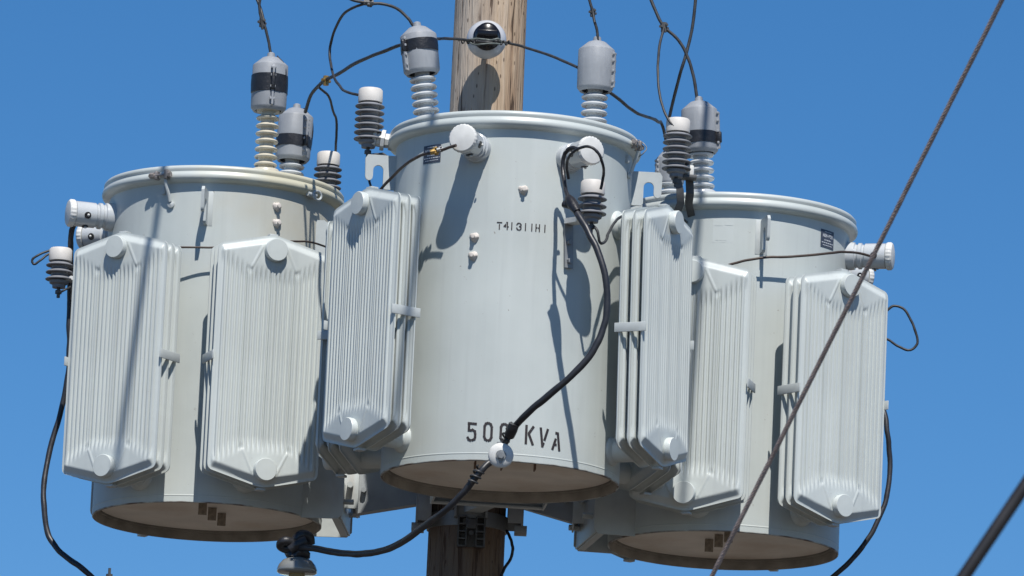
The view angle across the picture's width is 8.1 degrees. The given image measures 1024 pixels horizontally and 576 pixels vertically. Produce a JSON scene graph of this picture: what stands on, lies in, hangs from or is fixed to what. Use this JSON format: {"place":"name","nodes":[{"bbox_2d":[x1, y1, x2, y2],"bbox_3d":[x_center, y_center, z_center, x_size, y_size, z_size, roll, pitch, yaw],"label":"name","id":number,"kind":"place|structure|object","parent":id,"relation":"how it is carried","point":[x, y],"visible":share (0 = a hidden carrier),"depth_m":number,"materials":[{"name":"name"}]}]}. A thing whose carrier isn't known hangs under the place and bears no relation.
{"place":"outdoors","nodes":[
{"label":"outdoors","id":0,"kind":"place"},
{"bbox_2d":[106,568,112,575],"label":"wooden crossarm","id":1,"kind":"object","parent":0,"point":[109,572],"visible":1,"depth_m":28.46,"materials":[{"name":"brown wood"}]},
{"bbox_2d":[258,0,263,29],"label":"jumper wire","id":2,"kind":"object","parent":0,"point":[260,14],"visible":1,"depth_m":29.05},
{"bbox_2d":[0,0,1023,575],"label":"sky","id":3,"kind":"structure","parent":0,"point":[836,103],"materials":[{"name":"blue"}]},
{"bbox_2d":[956,476,1023,575],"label":"overhead cable","id":4,"kind":"object","parent":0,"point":[989,538],"visible":1,"depth_m":14.19,"materials":[{"name":"black rubber"}]},
{"label":"ground","id":5,"kind":"structure","parent":0,"visible":0},
{"bbox_2d":[426,0,526,575],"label":"utility pole","id":6,"kind":"object","parent":5,"relation":"on","point":[494,83],"visible":0.26,"depth_m":29.18,"materials":[{"name":"brown wood"}]},
{"bbox_2d":[344,470,588,547],"bbox_3d":[-0.149,0.392,28.927,1.011,1.322,0.628,-5,-14,32],"label":"cluster mount","id":7,"kind":"object","parent":6,"relation":"attached to","point":[371,493],"visible":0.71,"depth_m":28.83,"materials":[{"name":"metal"}]},
{"bbox_2d":[62,52,359,541],"bbox_3d":[-1.201,0.029,29.152,1.238,1.882,1.453,2,-12,4],"label":"pole transformer","id":8,"kind":"object","parent":7,"relation":"attached to","point":[192,394],"visible":0.98,"depth_m":28.56,"materials":[{"name":"paint"}]},
{"bbox_2d":[45,246,73,297],"bbox_3d":[-1.815,-0.060,29.011,0.112,0.204,0.112,3,-12,0],"label":"surge arrester","id":9,"kind":"object","parent":8,"relation":"attached to","point":[59,264],"visible":1,"depth_m":28.98,"materials":[{"name":"ceramic"}]},
{"bbox_2d":[31,250,48,264],"bbox_3d":[-1.883,-0.126,29.009,0.091,0.078,0.017,5,-12,-14],"label":"arrester lead","id":10,"kind":"object","parent":9,"relation":"attached to","point":[41,259],"visible":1,"depth_m":29.00,"materials":[{"name":"metal"}]},
{"bbox_2d":[58,283,72,293],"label":"arrester lead","id":11,"kind":"object","parent":9,"relation":"attached to","point":[65,289],"visible":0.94,"depth_m":28.97,"materials":[{"name":"metal"}]},
{"bbox_2d":[41,226,93,575],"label":"service cable","id":12,"kind":"object","parent":8,"relation":"attached to","point":[67,557],"visible":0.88,"depth_m":28.91,"materials":[{"name":"black rubber"}]},
{"bbox_2d":[180,240,324,248],"bbox_3d":[-1.075,-0.174,28.725,0.714,0.083,0.149,5,-12,-13],"label":"ground wire","id":13,"kind":"object","parent":8,"relation":"attached to","point":[203,247],"visible":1,"depth_m":28.66,"materials":[{"name":"brown metal"}]},
{"bbox_2d":[256,0,271,51],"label":"jumper wire","id":14,"kind":"object","parent":8,"relation":"attached to","point":[266,33],"visible":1,"depth_m":29.05,"materials":[{"name":"metal"}]},
{"bbox_2d":[314,151,341,190],"bbox_3d":[-0.760,-0.422,29.738,0.116,0.277,0.116,3,-12,0],"label":"surge arrester","id":15,"kind":"object","parent":8,"relation":"attached to","point":[327,168],"visible":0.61,"depth_m":29.72,"materials":[{"name":"ceramic"}]},
{"bbox_2d":[318,86,337,151],"bbox_3d":[-0.742,-0.677,29.520,0.036,0.174,0.541,1,-12,7],"label":"arrester lead","id":16,"kind":"object","parent":15,"relation":"attached to","point":[333,112],"visible":1,"depth_m":29.65,"materials":[{"name":"rubber"}]},
{"bbox_2d":[315,21,693,510],"bbox_3d":[-0.006,-0.163,28.018,1.453,1.867,1.227,4,-12,-5],"label":"pole transformer","id":17,"kind":"object","parent":7,"relation":"attached to","point":[463,304],"visible":1,"depth_m":27.60,"materials":[{"name":"paint"}]},
{"bbox_2d":[304,44,399,112],"bbox_3d":[-0.660,-0.856,28.982,0.070,0.082,1.178,7,-12,-20],"label":"jumper wire","id":18,"kind":"object","parent":17,"relation":"attached to","point":[325,80],"visible":0.98,"depth_m":28.99,"materials":[{"name":"black metal"}]},
{"bbox_2d":[354,87,384,155],"bbox_3d":[-0.556,-0.641,28.152,0.116,0.277,0.116,3,-12,0],"label":"surge arrester","id":19,"kind":"object","parent":17,"relation":"attached to","point":[369,106],"visible":1,"depth_m":28.13,"materials":[{"name":"ceramic"}]},
{"bbox_2d":[328,2,366,95],"bbox_3d":[-0.639,-0.907,28.465,0.101,0.430,0.526,5,-12,-11],"label":"arrester lead","id":20,"kind":"object","parent":19,"relation":"attached to","point":[330,46],"visible":1,"depth_m":28.56,"materials":[{"name":"rubber"}]},
{"bbox_2d":[350,0,412,26],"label":"jumper wire","id":21,"kind":"object","parent":17,"relation":"attached to","point":[370,3],"visible":1,"depth_m":28.45,"materials":[{"name":"metal"}]},
{"bbox_2d":[380,144,456,189],"bbox_3d":[-0.398,-0.439,27.691,0.056,0.146,0.599,10,-14,-32],"label":"ground wire","id":22,"kind":"object","parent":17,"relation":"attached to","point":[435,150],"visible":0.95,"depth_m":27.59,"materials":[{"name":"brown metal"}]},
{"bbox_2d":[488,442,513,467],"bbox_3d":[-0.042,0.629,27.312,0.096,0.123,0.166,3,-12,0],"label":"spool insulator","id":23,"kind":"object","parent":17,"relation":"attached to","point":[500,455],"visible":1,"depth_m":27.25,"materials":[{"name":"white ceramic"}]},
{"bbox_2d":[298,194,610,557],"bbox_3d":[-0.310,0.349,27.716,0.241,1.289,1.790,12,-15,-39],"label":"service cable","id":24,"kind":"object","parent":23,"relation":"attached to","point":[570,202],"visible":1,"depth_m":27.28,"materials":[{"name":"rubber"}]},
{"bbox_2d":[276,530,316,575],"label":"bell insulator","id":25,"kind":"object","parent":24,"relation":"attached to","point":[295,562],"visible":1,"depth_m":28.32,"materials":[{"name":"grey ceramic"}]},
{"bbox_2d":[561,146,578,195],"bbox_3d":[0.226,-0.426,27.471,0.061,0.245,0.148,5,-12,-11],"label":"bushing lead","id":26,"kind":"object","parent":17,"relation":"attached to","point":[563,158],"visible":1,"depth_m":27.52,"materials":[{"name":"black rubber"}]},
{"bbox_2d":[578,179,606,232],"bbox_3d":[0.304,-0.308,27.468,0.112,0.204,0.112,3,-12,0],"label":"surge arrester","id":27,"kind":"object","parent":17,"relation":"attached to","point":[592,199],"visible":1,"depth_m":27.44,"materials":[{"name":"ceramic"}]},
{"bbox_2d":[565,145,604,189],"bbox_3d":[0.271,-0.455,27.407,0.185,0.150,0.124,-3,-13,25],"label":"arrester lead","id":28,"kind":"object","parent":27,"relation":"attached to","point":[598,154],"visible":1,"depth_m":27.39,"materials":[{"name":"black rubber"}]},
{"bbox_2d":[592,215,621,244],"bbox_3d":[0.392,-0.228,27.596,0.046,0.195,0.362,-3,-13,24],"label":"arrester lead","id":29,"kind":"object","parent":27,"relation":"attached to","point":[608,232],"visible":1,"depth_m":27.47,"materials":[{"name":"metal"}]},
{"bbox_2d":[588,1,598,39],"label":"jumper wire","id":30,"kind":"object","parent":17,"relation":"attached to","point":[596,26],"visible":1,"depth_m":28.47,"materials":[{"name":"metal"}]},
{"bbox_2d":[588,0,595,22],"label":"jumper wire","id":31,"kind":"object","parent":30,"relation":"attached to","point":[593,13],"visible":1,"depth_m":28.48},
{"bbox_2d":[607,91,666,139],"bbox_3d":[0.523,-0.701,28.901,0.082,0.116,0.952,-1,-12,16],"label":"jumper wire","id":32,"kind":"object","parent":17,"relation":"attached to","point":[627,106],"visible":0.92,"depth_m":28.71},
{"bbox_2d":[568,96,894,571],"bbox_3d":[0.887,0.185,28.968,1.218,1.787,1.453,4,-12,-9],"label":"pole transformer","id":33,"kind":"object","parent":7,"relation":"attached to","point":[761,331],"visible":0.84,"depth_m":28.42,"materials":[{"name":"paint"}]},
{"bbox_2d":[649,0,697,97],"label":"jumper wire","id":34,"kind":"object","parent":33,"relation":"on","point":[663,24],"visible":1,"depth_m":28.86,"materials":[{"name":"metal"}]},
{"bbox_2d":[662,117,691,187],"bbox_3d":[0.650,-0.532,28.498,0.116,0.277,0.116,3,-12,0],"label":"surge arrester","id":35,"kind":"object","parent":33,"relation":"attached to","point":[677,136],"visible":1,"depth_m":28.47,"materials":[{"name":"ceramic"}]},
{"bbox_2d":[656,27,673,125],"bbox_3d":[0.598,-0.839,28.668,0.062,0.478,0.314,5,-12,-9],"label":"arrester lead","id":36,"kind":"object","parent":35,"relation":"attached to","point":[658,82],"visible":1,"depth_m":28.63,"materials":[{"name":"rubber"}]},
{"bbox_2d":[668,0,696,117],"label":"jumper wire","id":37,"kind":"object","parent":33,"relation":"attached to","point":[684,59],"visible":0.79,"depth_m":29.22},
{"bbox_2d":[729,251,870,264],"bbox_3d":[1.155,-0.112,28.634,0.683,0.142,0.120,8,-13,-23],"label":"ground wire","id":38,"kind":"object","parent":33,"relation":"attached to","point":[796,256],"visible":0.94,"depth_m":28.56,"materials":[{"name":"brown metal"}]},
{"bbox_2d":[831,410,892,575],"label":"service cable","id":39,"kind":"object","parent":33,"relation":"hanging from","point":[852,558],"visible":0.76,"depth_m":28.80,"materials":[{"name":"black rubber"}]},
{"bbox_2d":[887,305,918,350],"bbox_3d":[1.544,0.160,29.078,0.189,0.189,0.011,3,-12,0],"label":"arrester lead","id":40,"kind":"object","parent":33,"relation":"attached to","point":[913,326],"visible":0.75,"depth_m":29.07,"materials":[{"name":"metal"}]},
{"bbox_2d":[467,20,505,58],"bbox_3d":[-0.103,-0.990,29.148,0.160,0.160,0.366,3,-12,0],"label":"pin insulator","id":41,"kind":"object","parent":6,"relation":"attached to","point":[487,29],"visible":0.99,"depth_m":29.05,"materials":[{"name":"ceramic"}]},
{"bbox_2d":[437,37,577,68],"bbox_3d":[-0.018,-0.932,28.718,0.588,0.213,0.450,3,-12,0],"label":"wire","id":42,"kind":"object","parent":41,"relation":"attached to","point":[488,41],"visible":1,"depth_m":28.88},
{"bbox_2d":[499,530,513,575],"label":"ground wire","id":43,"kind":"object","parent":6,"relation":"attached to","point":[511,554],"visible":1,"depth_m":28.85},
{"bbox_2d":[710,0,1003,575],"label":"guy wire","id":44,"kind":"object","parent":5,"relation":"on","point":[859,283],"visible":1,"depth_m":20.92,"materials":[{"name":"grey metal"}]}
]}

